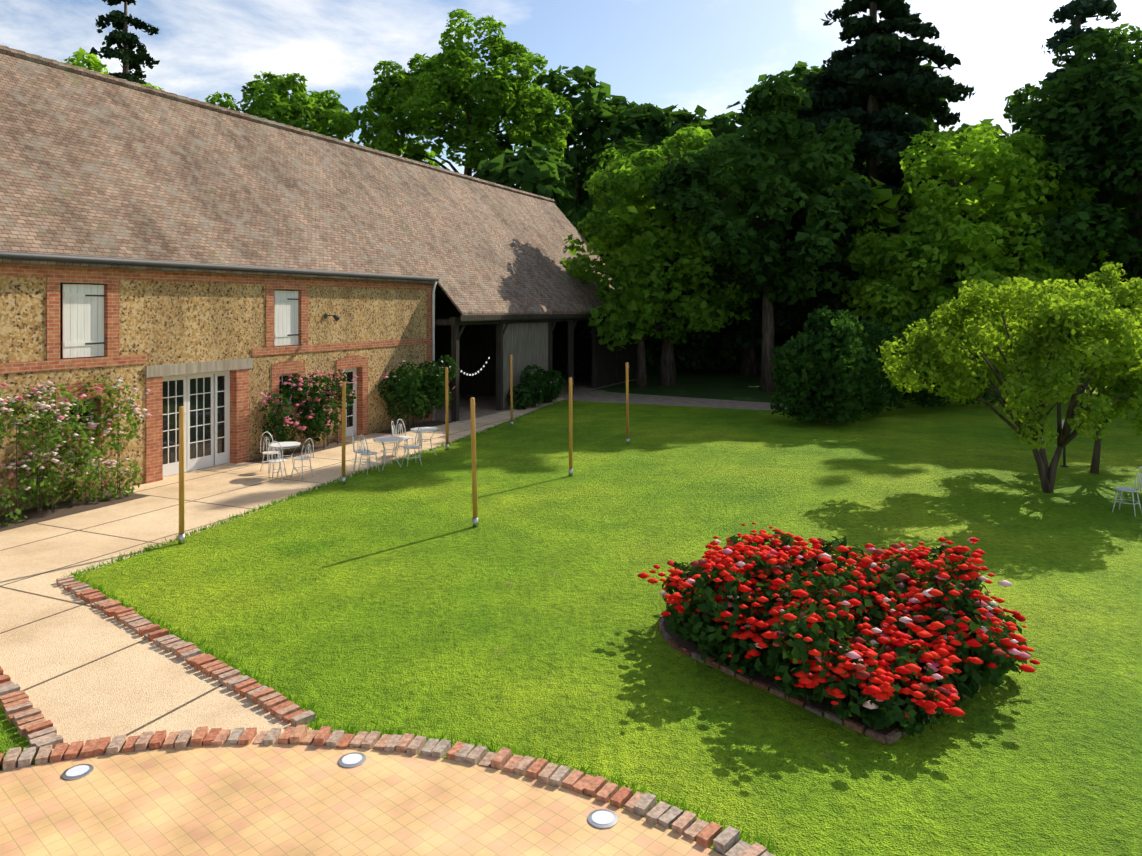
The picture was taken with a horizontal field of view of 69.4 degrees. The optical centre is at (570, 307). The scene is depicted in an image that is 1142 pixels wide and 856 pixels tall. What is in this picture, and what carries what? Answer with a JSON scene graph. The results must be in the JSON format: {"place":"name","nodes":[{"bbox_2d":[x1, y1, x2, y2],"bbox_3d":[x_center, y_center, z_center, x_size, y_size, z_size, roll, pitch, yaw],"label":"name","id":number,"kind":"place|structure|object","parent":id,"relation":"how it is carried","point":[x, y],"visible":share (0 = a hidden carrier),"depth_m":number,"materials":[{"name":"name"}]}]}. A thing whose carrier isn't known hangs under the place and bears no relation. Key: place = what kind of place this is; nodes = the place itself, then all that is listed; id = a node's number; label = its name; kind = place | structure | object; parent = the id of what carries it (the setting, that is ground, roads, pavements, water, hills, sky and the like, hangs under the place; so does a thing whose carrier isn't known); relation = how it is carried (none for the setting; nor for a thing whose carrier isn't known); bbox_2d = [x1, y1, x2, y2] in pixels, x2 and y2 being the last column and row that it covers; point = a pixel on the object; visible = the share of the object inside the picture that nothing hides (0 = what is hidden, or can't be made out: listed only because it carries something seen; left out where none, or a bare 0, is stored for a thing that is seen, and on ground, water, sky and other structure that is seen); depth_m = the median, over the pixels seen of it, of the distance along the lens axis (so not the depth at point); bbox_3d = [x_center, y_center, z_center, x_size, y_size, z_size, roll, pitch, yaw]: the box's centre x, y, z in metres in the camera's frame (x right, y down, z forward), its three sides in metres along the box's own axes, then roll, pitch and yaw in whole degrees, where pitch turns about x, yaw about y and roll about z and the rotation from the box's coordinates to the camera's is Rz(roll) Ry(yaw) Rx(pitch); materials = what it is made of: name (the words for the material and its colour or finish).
{"place":"outdoors","nodes":[
{"label":"outdoors","id":0,"kind":"place"},
{"bbox_2d":[85,0,159,84],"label":"conifer tree","id":1,"kind":"object","parent":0,"point":[122,38],"depth_m":55.22,"materials":[{"name":"green plant"}]},
{"bbox_2d":[0,275,426,514],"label":"stone wall","id":2,"kind":"structure","parent":0,"point":[167,322],"depth_m":19.73,"materials":[{"name":"beige stone"}]},
{"bbox_2d":[145,358,252,377],"bbox_3d":[-8.799,1.423,19.714,0.070,0.260,3.100,0,0,24],"label":"door lintel","id":3,"kind":"structure","parent":2,"relation":"in","point":[188,368],"depth_m":19.53,"materials":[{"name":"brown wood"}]},
{"bbox_2d":[60,283,356,476],"bbox_3d":[-9.964,1.703,17.753,0.402,4.420,16.471,0,0,24],"label":"barn joinery","id":4,"kind":"object","parent":2,"relation":"in","point":[203,399],"visible":0.6,"depth_m":19.68,"materials":[{"name":"white wood"}]},
{"bbox_2d":[0,263,433,483],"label":"brick trim","id":5,"kind":"structure","parent":2,"relation":"attached to","point":[107,278],"depth_m":19.16,"materials":[{"name":"brick"}]},
{"bbox_2d":[0,53,614,314],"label":"barn roof","id":6,"kind":"structure","parent":2,"relation":"on","point":[92,167],"depth_m":23.39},
{"bbox_2d":[0,251,438,280],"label":"gutter","id":7,"kind":"object","parent":6,"relation":"attached to","point":[74,258],"visible":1,"depth_m":19.00,"materials":[{"name":"grey metal"}]},
{"bbox_2d":[0,45,554,202],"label":"roof ridge tiles","id":8,"kind":"object","parent":6,"relation":"on","point":[35,58],"visible":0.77,"depth_m":25.75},
{"bbox_2d":[432,281,436,419],"bbox_3d":[-4.711,1.478,28.534,0.188,4.871,0.089,0,0,24],"label":"downpipe","id":9,"kind":"object","parent":6,"relation":"attached to","point":[433,333],"visible":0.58,"depth_m":28.52,"materials":[{"name":"grey metal"}]},
{"bbox_2d":[438,350,491,375],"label":"festoon lights","id":10,"kind":"object","parent":6,"relation":"attached to","point":[474,372],"visible":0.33,"depth_m":30.27,"materials":[{"name":"white glass"}]},
{"bbox_2d":[324,314,339,320],"bbox_3d":[-6.824,0.280,23.563,0.496,0.215,0.150,0,0,24],"label":"wall lamp","id":11,"kind":"object","parent":2,"relation":"attached to","point":[336,317],"visible":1,"depth_m":23.49,"materials":[{"name":"grey metal"}]},
{"bbox_2d":[0,420,456,531],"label":"planting soil","id":12,"kind":"structure","parent":0,"point":[65,508],"depth_m":16.43,"materials":[{"name":"brown soil"}]},
{"bbox_2d":[0,374,151,525],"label":"climbing rose","id":13,"kind":"object","parent":12,"relation":"on","point":[52,442],"depth_m":15.95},
{"bbox_2d":[260,369,356,458],"bbox_3d":[-7.087,2.830,22.548,1.035,2.169,3.416,0,0,25],"label":"rose","id":14,"kind":"object","parent":12,"relation":"on","point":[317,420],"depth_m":22.43,"materials":[{"name":"plant"}]},
{"bbox_2d":[259,368,356,429],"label":"rose flowers","id":15,"kind":"object","parent":14,"relation":"attached to","point":[302,404],"visible":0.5,"depth_m":22.41,"materials":[{"name":"plant"}]},
{"bbox_2d":[377,355,456,431],"bbox_3d":[-4.958,2.750,26.835,1.423,2.328,3.272,0,0,24],"label":"bush","id":16,"kind":"object","parent":12,"relation":"on","point":[418,395],"depth_m":26.30,"materials":[{"name":"green plant"}]},
{"bbox_2d":[0,398,564,760],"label":"path","id":17,"kind":"structure","parent":0,"point":[74,668],"depth_m":10.64,"materials":[{"name":"beige concrete"}]},
{"bbox_2d":[260,432,280,472],"bbox_3d":[-7.182,3.449,19.727,0.442,0.933,0.402,0,0,41],"label":"bistro chair","id":18,"kind":"object","parent":17,"relation":"on","point":[265,452],"visible":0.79,"depth_m":19.71,"materials":[{"name":"white paint"}]},
{"bbox_2d":[267,441,286,481],"bbox_3d":[-6.646,3.449,18.671,0.401,0.933,0.452,0,0,-1],"label":"bistro chair","id":19,"kind":"object","parent":17,"relation":"on","point":[280,460],"visible":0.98,"depth_m":18.52,"materials":[{"name":"white paint"}]},
{"bbox_2d":[268,442,300,476],"bbox_3d":[-6.702,3.556,19.304,0.720,0.726,0.720,0,0,-1],"label":"bistro table","id":20,"kind":"object","parent":17,"relation":"on","point":[286,444],"visible":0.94,"depth_m":19.24,"materials":[{"name":"white paint"}]},
{"bbox_2d":[291,438,313,479],"bbox_3d":[-6.161,3.449,18.962,0.442,0.933,0.402,0,0,32],"label":"bistro chair","id":21,"kind":"object","parent":17,"relation":"on","point":[301,457],"visible":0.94,"depth_m":18.92,"materials":[{"name":"white paint"}]},
{"bbox_2d":[352,432,369,470],"bbox_3d":[-5.069,3.449,19.923,0.442,0.933,0.402,0,0,-16],"label":"bistro chair","id":22,"kind":"object","parent":17,"relation":"on","point":[356,451],"visible":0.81,"depth_m":19.82,"materials":[{"name":"white paint"}]},
{"bbox_2d":[391,421,409,456],"bbox_3d":[-4.497,3.449,21.734,0.449,0.933,0.402,0,0,-1],"label":"bistro chair","id":23,"kind":"object","parent":17,"relation":"on","point":[404,439],"visible":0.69,"depth_m":21.73,"materials":[{"name":"white paint"}]},
{"bbox_2d":[396,419,415,454],"bbox_3d":[-4.415,3.449,22.040,0.442,0.933,0.402,0,0,30],"label":"bistro chair","id":24,"kind":"object","parent":17,"relation":"on","point":[408,437],"visible":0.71,"depth_m":22.06,"materials":[{"name":"white paint"}]},
{"bbox_2d":[0,744,722,855],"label":"terrace","id":25,"kind":"structure","parent":0,"point":[270,800],"depth_m":6.39,"materials":[{"name":"tile"}]},
{"bbox_2d":[61,764,92,779],"bbox_3d":[-4.130,3.895,6.908,0.230,0.036,0.230,0,0,-1],"label":"ground light","id":26,"kind":"object","parent":25,"relation":"on","point":[76,772],"visible":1,"depth_m":6.89,"materials":[{"name":"white glass"}]},
{"bbox_2d":[338,752,365,767],"bbox_3d":[-1.881,3.895,7.091,0.230,0.036,0.230,0,0,-1],"label":"ground light","id":27,"kind":"object","parent":25,"relation":"on","point":[352,760],"visible":0.81,"depth_m":7.07,"materials":[{"name":"silver metal"}]},
{"bbox_2d":[588,809,617,828],"bbox_3d":[0.242,3.895,6.276,0.230,0.036,0.230,0,0,-1],"label":"ground light","id":28,"kind":"object","parent":25,"relation":"on","point":[602,818],"visible":0.96,"depth_m":6.26,"materials":[{"name":"silver metal"}]},
{"bbox_2d":[394,224,591,375],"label":"wall","id":29,"kind":"structure","parent":0,"point":[582,347],"depth_m":47.46,"materials":[{"name":"black wood"}]},
{"bbox_2d":[503,322,547,407],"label":"barn slatted wall","id":30,"kind":"structure","parent":0,"point":[525,345],"depth_m":33.05,"materials":[{"name":"grey wood"}]},
{"bbox_2d":[435,375,635,421],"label":"barn floor","id":31,"kind":"structure","parent":0,"point":[485,405],"depth_m":34.28,"materials":[{"name":"grey concrete"}]},
{"bbox_2d":[435,292,636,420],"bbox_3d":[-4.294,1.163,39.162,9.990,5.500,19.706,0,0,24],"label":"timber frame","id":32,"kind":"object","parent":31,"relation":"on","point":[476,339],"visible":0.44,"depth_m":36.86,"materials":[{"name":"brown wood"}]},
{"bbox_2d":[506,365,566,409],"bbox_3d":[-1.299,3.113,32.930,1.348,1.791,3.652,0,0,25],"label":"bush","id":33,"kind":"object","parent":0,"point":[543,381],"depth_m":32.16,"materials":[{"name":"green plant"}]},
{"bbox_2d":[60,353,1062,403],"bbox_3d":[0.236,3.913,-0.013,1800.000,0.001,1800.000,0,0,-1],"label":"ground","id":34,"kind":"structure","parent":0,"point":[727,384],"depth_m":40.91,"materials":[{"name":"green plant"}]},
{"bbox_2d":[60,47,163,89],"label":"tree","id":35,"kind":"object","parent":34,"relation":"on","point":[92,62],"visible":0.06,"depth_m":47.37,"materials":[{"name":"green plant"}]},
{"bbox_2d":[205,71,360,145],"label":"tree","id":36,"kind":"object","parent":34,"relation":"on","point":[310,111],"depth_m":55.27,"materials":[{"name":"green plant"}]},
{"bbox_2d":[241,89,350,135],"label":"tree crown","id":37,"kind":"object","parent":36,"relation":"attached to","point":[275,111],"visible":0.08,"depth_m":56.63},
{"bbox_2d":[349,105,406,154],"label":"tree","id":38,"kind":"object","parent":34,"relation":"on","point":[373,121],"depth_m":61.86,"materials":[{"name":"green plant"}]},
{"bbox_2d":[356,127,392,150],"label":"tree crown","id":39,"kind":"object","parent":38,"relation":"attached to","point":[366,137],"visible":0.04,"depth_m":62.54},
{"bbox_2d":[366,8,572,179],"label":"tree","id":40,"kind":"object","parent":34,"relation":"on","point":[445,88],"depth_m":62.33,"materials":[{"name":"green plant"}]},
{"bbox_2d":[379,35,553,167],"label":"branches","id":41,"kind":"object","parent":40,"relation":"attached to","point":[503,111],"visible":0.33,"depth_m":64.65,"materials":[{"name":"green plant"}]},
{"bbox_2d":[545,112,609,217],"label":"tree","id":42,"kind":"object","parent":34,"relation":"on","point":[575,206],"depth_m":73.09,"materials":[{"name":"green plant"}]},
{"bbox_2d":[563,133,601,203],"bbox_3d":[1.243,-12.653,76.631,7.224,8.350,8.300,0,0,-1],"label":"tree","id":43,"kind":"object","parent":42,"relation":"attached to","point":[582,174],"visible":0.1,"depth_m":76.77,"materials":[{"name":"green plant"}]},
{"bbox_2d":[571,194,660,276],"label":"tree","id":44,"kind":"object","parent":34,"relation":"on","point":[579,216],"depth_m":51.68,"materials":[{"name":"green plant"}]},
{"bbox_2d":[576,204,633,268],"bbox_3d":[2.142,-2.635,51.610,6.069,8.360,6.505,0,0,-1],"label":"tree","id":45,"kind":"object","parent":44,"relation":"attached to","point":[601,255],"visible":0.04,"depth_m":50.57,"materials":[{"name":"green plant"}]},
{"bbox_2d":[560,224,738,387],"bbox_3d":[3.502,-0.365,40.162,8.694,8.570,8.083,0,0,-1],"label":"tree","id":46,"kind":"object","parent":34,"relation":"on","point":[703,319],"depth_m":38.30,"materials":[{"name":"green plant"}]},
{"bbox_2d":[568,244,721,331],"bbox_3d":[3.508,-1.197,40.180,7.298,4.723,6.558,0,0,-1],"label":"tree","id":47,"kind":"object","parent":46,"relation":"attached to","point":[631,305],"visible":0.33,"depth_m":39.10,"materials":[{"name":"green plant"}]},
{"bbox_2d":[577,126,762,385],"bbox_3d":[5.021,-2.510,42.166,9.528,12.861,9.798,0,0,-1],"label":"tree","id":48,"kind":"object","parent":34,"relation":"on","point":[620,169],"depth_m":39.33,"materials":[{"name":"green plant"}]},
{"bbox_2d":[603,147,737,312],"bbox_3d":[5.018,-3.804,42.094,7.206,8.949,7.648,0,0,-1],"label":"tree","id":49,"kind":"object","parent":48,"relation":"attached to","point":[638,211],"visible":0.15,"depth_m":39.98,"materials":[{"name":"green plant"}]},
{"bbox_2d":[648,73,876,391],"bbox_3d":[8.934,-3.494,38.639,10.842,14.893,10.877,0,0,-1],"label":"dark tree","id":50,"kind":"object","parent":34,"relation":"on","point":[814,156],"depth_m":36.15,"materials":[{"name":"green plant"}]},
{"bbox_2d":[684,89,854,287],"bbox_3d":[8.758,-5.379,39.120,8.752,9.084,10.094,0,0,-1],"label":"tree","id":51,"kind":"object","parent":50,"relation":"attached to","point":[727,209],"visible":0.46,"depth_m":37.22,"materials":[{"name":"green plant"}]},
{"bbox_2d":[473,61,1128,368],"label":"trees","id":52,"kind":"object","parent":34,"relation":"on","point":[536,168],"visible":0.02,"depth_m":69.46,"materials":[{"name":"green plant"}]},
{"bbox_2d":[553,270,1124,373],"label":"hedge foliage","id":53,"kind":"object","parent":34,"relation":"on","point":[697,350],"visible":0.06,"depth_m":48.79,"materials":[{"name":"green plant"}]},
{"bbox_2d":[585,101,1127,356],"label":"branches","id":54,"kind":"object","parent":34,"relation":"on","point":[735,104],"depth_m":74.02,"materials":[{"name":"green plant"}]},
{"bbox_2d":[0,374,1141,855],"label":"lawn","id":55,"kind":"structure","parent":0,"point":[522,616],"depth_m":10.86,"materials":[{"name":"green plant"}]},
{"bbox_2d":[178,406,185,543],"bbox_3d":[-6.448,2.774,13.666,0.112,2.277,0.117,0,0,-36],"label":"festoon pole","id":56,"kind":"object","parent":55,"relation":"on","point":[181,537],"visible":1,"depth_m":13.62,"materials":[{"name":"brown wood"}]},
{"bbox_2d":[341,382,346,484],"bbox_3d":[-5.032,2.776,18.262,0.112,2.273,0.133,0,0,-36],"label":"festoon pole","id":57,"kind":"object","parent":55,"relation":"on","point":[343,477],"visible":1,"depth_m":18.22,"materials":[{"name":"brown wood"}]},
{"bbox_2d":[357,435,379,473],"bbox_3d":[-4.811,3.449,19.568,0.402,0.933,0.443,0,0,34],"label":"bistro chair","id":58,"kind":"object","parent":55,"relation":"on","point":[367,453],"visible":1,"depth_m":19.47,"materials":[{"name":"white paint"}]},
{"bbox_2d":[0,576,774,855],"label":"edging bricks","id":59,"kind":"object","parent":55,"relation":"on","point":[36,729],"visible":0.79,"depth_m":7.32,"materials":[{"name":"brown brick"}]},
{"bbox_2d":[373,436,402,470],"bbox_3d":[-4.454,3.556,20.099,0.720,0.726,0.720,0,0,-1],"label":"bistro table","id":60,"kind":"object","parent":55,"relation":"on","point":[388,439],"visible":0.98,"depth_m":19.97,"materials":[{"name":"white paint"}]},
{"bbox_2d":[402,427,421,466],"bbox_3d":[-3.933,3.449,20.470,0.442,0.933,0.402,0,0,-35],"label":"bistro chair","id":61,"kind":"object","parent":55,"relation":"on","point":[415,446],"visible":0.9,"depth_m":20.47,"materials":[{"name":"white paint"}]},
{"bbox_2d":[410,427,437,456],"bbox_3d":[-3.861,3.556,21.721,0.720,0.726,0.720,0,0,-1],"label":"bistro table","id":62,"kind":"object","parent":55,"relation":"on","point":[427,429],"visible":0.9,"depth_m":21.61,"materials":[{"name":"white paint"}]},
{"bbox_2d":[445,367,448,449],"bbox_3d":[-3.397,2.776,22.648,0.112,2.274,0.118,0,0,-1],"label":"festoon pole","id":63,"kind":"object","parent":55,"relation":"on","point":[446,411],"visible":0.98,"depth_m":22.62,"materials":[{"name":"brown wood"}]},
{"bbox_2d":[470,397,477,527],"bbox_3d":[-1.722,2.759,14.714,0.146,2.308,0.112,0,0,-1],"label":"festoon pole","id":64,"kind":"object","parent":55,"relation":"on","point":[474,471],"visible":1,"depth_m":14.67,"materials":[{"name":"brown wood"}]},
{"bbox_2d":[510,355,513,425],"bbox_3d":[-1.947,2.737,27.176,0.108,2.351,0.108,0,0,44],"label":"festoon pole","id":65,"kind":"object","parent":55,"relation":"on","point":[511,388],"visible":0.96,"depth_m":27.15,"materials":[{"name":"brown wood"}]},
{"bbox_2d":[569,378,572,475],"bbox_3d":[-0.006,2.770,19.162,0.108,2.286,0.108,0,0,44],"label":"festoon pole","id":66,"kind":"object","parent":55,"relation":"on","point":[570,434],"visible":1,"depth_m":19.12,"materials":[{"name":"brown wood"}]},
{"bbox_2d":[625,363,629,443],"bbox_3d":[1.624,2.746,23.672,0.126,2.335,0.115,0,0,-1],"label":"festoon pole","id":67,"kind":"object","parent":55,"relation":"on","point":[627,412],"visible":0.98,"depth_m":23.63,"materials":[{"name":"brown wood"}]},
{"bbox_2d":[658,604,1014,743],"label":"heart bed bricks","id":68,"kind":"object","parent":55,"relation":"on","point":[891,737],"visible":0.19,"depth_m":8.26,"materials":[{"name":"brown brick"}]},
{"bbox_2d":[768,305,999,423],"bbox_3d":[11.570,1.916,30.098,11.198,3.998,3.577,0,0,-36],"label":"weeping shrub","id":69,"kind":"object","parent":55,"relation":"on","point":[853,351],"depth_m":27.30,"materials":[{"name":"green plant"}]},
{"bbox_2d":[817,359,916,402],"bbox_3d":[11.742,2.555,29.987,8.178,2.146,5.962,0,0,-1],"label":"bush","id":70,"kind":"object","parent":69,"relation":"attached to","point":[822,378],"visible":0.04,"depth_m":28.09,"materials":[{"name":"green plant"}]},
{"bbox_2d":[851,214,1075,383],"bbox_3d":[17.086,-0.191,36.907,9.008,8.261,8.135,0,0,-1],"label":"bright tree","id":71,"kind":"object","parent":55,"relation":"on","point":[1032,272],"depth_m":34.26,"materials":[{"name":"green plant"}]},
{"bbox_2d":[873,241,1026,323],"bbox_3d":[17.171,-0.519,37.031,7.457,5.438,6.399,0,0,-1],"label":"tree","id":72,"kind":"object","parent":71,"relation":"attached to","point":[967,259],"visible":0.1,"depth_m":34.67,"materials":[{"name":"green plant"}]},
{"bbox_2d":[828,124,1109,336],"bbox_3d":[17.246,-2.138,37.184,10.788,12.129,10.149,0,0,-1],"label":"bright tree","id":73,"kind":"object","parent":55,"relation":"on","point":[1030,159],"depth_m":35.02,"materials":[{"name":"green plant"}]},
{"bbox_2d":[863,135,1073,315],"bbox_3d":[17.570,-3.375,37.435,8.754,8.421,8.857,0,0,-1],"label":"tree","id":74,"kind":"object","parent":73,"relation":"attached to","point":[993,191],"visible":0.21,"depth_m":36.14,"materials":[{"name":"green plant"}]},
{"bbox_2d":[876,275,1141,492],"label":"small tree","id":75,"kind":"object","parent":55,"relation":"on","point":[1068,314],"depth_m":16.90,"materials":[{"name":"green plant"}]},
{"bbox_2d":[978,169,1128,285],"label":"dark tree","id":76,"kind":"object","parent":55,"relation":"on","point":[991,180],"depth_m":48.02,"materials":[{"name":"green plant"}]},
{"bbox_2d":[1060,420,1067,466],"bbox_3d":[12.114,3.333,20.262,0.340,1.160,0.340,0,0,-1],"label":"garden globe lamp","id":77,"kind":"object","parent":55,"relation":"on","point":[1064,457],"visible":0.27,"depth_m":20.24,"materials":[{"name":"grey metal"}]},
{"bbox_2d":[987,262,1141,473],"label":"small tree","id":78,"kind":"object","parent":55,"relation":"on","point":[1125,293],"depth_m":19.76,"materials":[{"name":"green plant"}]},
{"bbox_2d":[992,23,1141,396],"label":"tree","id":79,"kind":"object","parent":55,"relation":"on","point":[1055,108],"depth_m":34.56,"materials":[{"name":"green plant"}]},
{"bbox_2d":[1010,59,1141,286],"bbox_3d":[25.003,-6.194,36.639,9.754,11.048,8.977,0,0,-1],"label":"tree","id":80,"kind":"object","parent":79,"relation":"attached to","point":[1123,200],"visible":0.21,"depth_m":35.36,"materials":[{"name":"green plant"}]},
{"bbox_2d":[1112,466,1141,515],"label":"bistro chair","id":81,"kind":"object","parent":55,"relation":"on","point":[1128,489],"depth_m":15.64,"materials":[{"name":"white paint"}]},
{"bbox_2d":[0,0,1141,184],"label":"sky","id":82,"kind":"structure","parent":0,"point":[688,54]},
{"bbox_2d":[562,391,786,410],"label":"path","id":83,"kind":"structure","parent":0,"point":[600,396],"depth_m":34.69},
{"bbox_2d":[674,128,825,374],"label":"tree","id":84,"kind":"object","parent":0,"point":[749,364],"depth_m":47.61,"materials":[{"name":"plant"}]},
{"bbox_2d":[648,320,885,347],"bbox_3d":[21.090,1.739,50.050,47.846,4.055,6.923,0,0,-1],"label":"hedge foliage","id":85,"kind":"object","parent":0,"point":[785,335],"depth_m":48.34,"materials":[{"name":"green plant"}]},
{"bbox_2d":[663,607,1008,740],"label":"soil","id":86,"kind":"structure","parent":0,"point":[758,676],"depth_m":8.62,"materials":[{"name":"brown soil"}]},
{"bbox_2d":[637,522,1039,736],"bbox_3d":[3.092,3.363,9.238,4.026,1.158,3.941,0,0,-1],"label":"flowering bush","id":87,"kind":"object","parent":86,"relation":"on","point":[703,631],"depth_m":8.61,"materials":[{"name":"green plant"}]},
{"bbox_2d":[667,533,1005,691],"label":"flowers","id":88,"kind":"object","parent":87,"relation":"attached to","point":[859,666],"visible":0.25,"depth_m":8.40,"materials":[{"name":"red plant"}]},
{"bbox_2d":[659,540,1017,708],"bbox_3d":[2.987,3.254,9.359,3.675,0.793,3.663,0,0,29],"label":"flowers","id":89,"kind":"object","parent":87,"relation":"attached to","point":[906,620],"visible":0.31,"depth_m":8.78,"materials":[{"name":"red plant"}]},
{"bbox_2d":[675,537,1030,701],"bbox_3d":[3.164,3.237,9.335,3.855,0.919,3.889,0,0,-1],"label":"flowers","id":90,"kind":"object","parent":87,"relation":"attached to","point":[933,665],"visible":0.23,"depth_m":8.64,"materials":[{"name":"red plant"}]},
{"bbox_2d":[724,0,1027,356],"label":"conifer tree","id":91,"kind":"object","parent":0,"point":[898,83],"depth_m":41.06,"materials":[{"name":"green plant"}]},
{"bbox_2d":[829,0,905,295],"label":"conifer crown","id":92,"kind":"object","parent":91,"relation":"attached to","point":[853,96],"depth_m":41.77},
{"bbox_2d":[1008,0,1130,387],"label":"conifer tree","id":93,"kind":"object","parent":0,"point":[1085,9],"depth_m":39.75,"materials":[{"name":"green plant"}]}
]}

